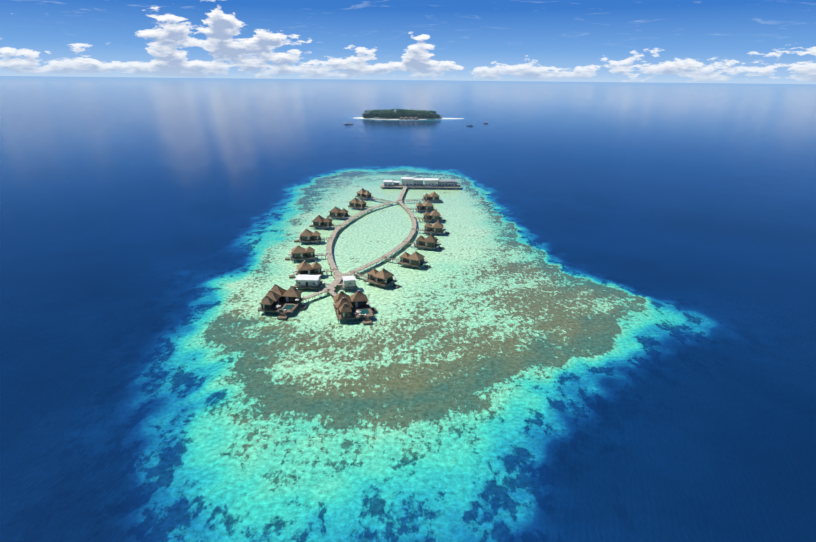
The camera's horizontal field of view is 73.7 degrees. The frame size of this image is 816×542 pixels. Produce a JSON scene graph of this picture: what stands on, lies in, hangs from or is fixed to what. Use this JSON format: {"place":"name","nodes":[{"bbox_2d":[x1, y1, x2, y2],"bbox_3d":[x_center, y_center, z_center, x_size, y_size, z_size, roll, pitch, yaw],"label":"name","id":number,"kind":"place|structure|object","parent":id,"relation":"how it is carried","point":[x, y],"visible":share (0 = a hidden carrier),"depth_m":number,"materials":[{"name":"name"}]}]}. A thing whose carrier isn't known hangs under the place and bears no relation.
{"place":"outdoors","nodes":[
{"label":"outdoors","id":0,"kind":"place"},
{"bbox_2d":[0,76,815,541],"bbox_3d":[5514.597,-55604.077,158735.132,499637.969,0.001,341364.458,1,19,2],"label":"sea","id":1,"kind":"structure","parent":0,"point":[596,322],"depth_m":245.07,"materials":[{"name":"liquid"}]},
{"bbox_2d":[258,284,306,319],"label":"overwater villa","id":2,"kind":"object","parent":1,"relation":"in","point":[277,299],"visible":0.9,"depth_m":249.38,"materials":[{"name":"brown wood"}]},
{"bbox_2d":[285,245,330,262],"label":"villa","id":3,"kind":"object","parent":1,"relation":"in","point":[298,252],"visible":0.92,"depth_m":316.62,"materials":[{"name":"brown wood"}]},
{"bbox_2d":[289,260,336,277],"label":"villa","id":4,"kind":"object","parent":1,"relation":"in","point":[304,268],"visible":0.83,"depth_m":289.84,"materials":[{"name":"brown wood"}]},
{"bbox_2d":[294,228,331,243],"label":"villa","id":5,"kind":"object","parent":1,"relation":"in","point":[306,235],"visible":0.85,"depth_m":349.95,"materials":[{"name":"brown wood"}]},
{"bbox_2d":[303,289,329,301],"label":"walkway","id":6,"kind":"structure","parent":1,"relation":"in","point":[315,294],"depth_m":262.46,"materials":[{"name":"beige wood"}]},
{"bbox_2d":[294,275,341,290],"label":"flat-roofed building","id":7,"kind":"structure","parent":1,"relation":"in","point":[308,281],"depth_m":272.62,"materials":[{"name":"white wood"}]},
{"bbox_2d":[309,215,341,229],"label":"villa","id":8,"kind":"object","parent":1,"relation":"in","point":[320,221],"visible":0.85,"depth_m":384.52,"materials":[{"name":"brown wood"}]},
{"bbox_2d":[328,289,336,295],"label":"walkway","id":9,"kind":"structure","parent":1,"relation":"in","point":[332,292],"depth_m":265.10,"materials":[{"name":"beige wood"}]},
{"bbox_2d":[327,206,354,219],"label":"villa","id":10,"kind":"object","parent":1,"relation":"in","point":[336,212],"visible":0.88,"depth_m":411.85,"materials":[{"name":"brown wood"}]},
{"bbox_2d":[341,276,356,290],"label":"flat-roofed building","id":11,"kind":"structure","parent":1,"relation":"in","point":[349,282],"depth_m":272.43,"materials":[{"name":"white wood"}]},
{"bbox_2d":[333,290,376,324],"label":"overwater villa","id":12,"kind":"object","parent":1,"relation":"in","point":[353,306],"visible":0.88,"depth_m":242.82,"materials":[{"name":"brown wood"}]},
{"bbox_2d":[348,197,371,210],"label":"villa","id":13,"kind":"object","parent":1,"relation":"in","point":[355,202],"visible":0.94,"depth_m":443.48,"materials":[{"name":"brown wood"}]},
{"bbox_2d":[323,187,416,291],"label":"boardwalk","id":14,"kind":"structure","parent":1,"relation":"in","point":[337,276],"depth_m":341.51,"materials":[{"name":"brown wood"}]},
{"bbox_2d":[355,188,391,204],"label":"villa","id":15,"kind":"object","parent":1,"relation":"in","point":[363,193],"visible":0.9,"depth_m":479.06,"materials":[{"name":"brown wood"}]},
{"bbox_2d":[351,268,399,289],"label":"villa","id":16,"kind":"object","parent":1,"relation":"in","point":[382,277],"visible":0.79,"depth_m":278.81,"materials":[{"name":"brown wood"}]},
{"bbox_2d":[382,251,430,269],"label":"villa","id":17,"kind":"object","parent":1,"relation":"in","point":[415,259],"visible":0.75,"depth_m":307.45,"materials":[{"name":"brown wood"}]},
{"bbox_2d":[399,117,418,119],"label":"buildings","id":18,"kind":"structure","parent":1,"relation":"in","point":[410,118],"depth_m":1428.86,"materials":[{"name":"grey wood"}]},
{"bbox_2d":[357,117,463,119],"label":"beach","id":19,"kind":"structure","parent":1,"relation":"on","point":[403,118],"depth_m":1476.02,"materials":[{"name":"beige sand"}]},
{"bbox_2d":[361,113,441,118],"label":"island scrub","id":20,"kind":"object","parent":19,"relation":"on","point":[421,116],"visible":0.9,"depth_m":1474.54,"materials":[{"name":"green plant"}]},
{"bbox_2d":[365,109,436,118],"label":"trees","id":21,"kind":"object","parent":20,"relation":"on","point":[402,111],"visible":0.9,"depth_m":1482.61,"materials":[{"name":"green plant"}]},
{"bbox_2d":[399,191,441,202],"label":"villa","id":22,"kind":"object","parent":1,"relation":"in","point":[433,196],"visible":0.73,"depth_m":470.86,"materials":[{"name":"brown wood"}]},
{"bbox_2d":[381,177,460,189],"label":"pavilion","id":23,"kind":"structure","parent":1,"relation":"in","point":[415,183],"depth_m":531.35,"materials":[{"name":"white wood"}]},
{"bbox_2d":[407,201,436,211],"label":"villa","id":24,"kind":"object","parent":1,"relation":"in","point":[427,206],"visible":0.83,"depth_m":436.35,"materials":[{"name":"brown wood"}]},
{"bbox_2d":[403,234,443,250],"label":"villa","id":25,"kind":"object","parent":1,"relation":"in","point":[429,241],"visible":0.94,"depth_m":340.32,"materials":[{"name":"brown wood"}]},
{"bbox_2d":[412,209,445,221],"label":"villa","id":26,"kind":"object","parent":1,"relation":"in","point":[434,215],"visible":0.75,"depth_m":405.42,"materials":[{"name":"brown wood"}]},
{"bbox_2d":[412,221,448,235],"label":"villa","id":27,"kind":"object","parent":1,"relation":"in","point":[437,227],"visible":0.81,"depth_m":372.87,"materials":[{"name":"brown wood"}]},
{"bbox_2d":[0,0,815,83],"label":"sky","id":28,"kind":"structure","parent":0,"point":[650,41],"materials":[{"name":"blue"}]}
]}

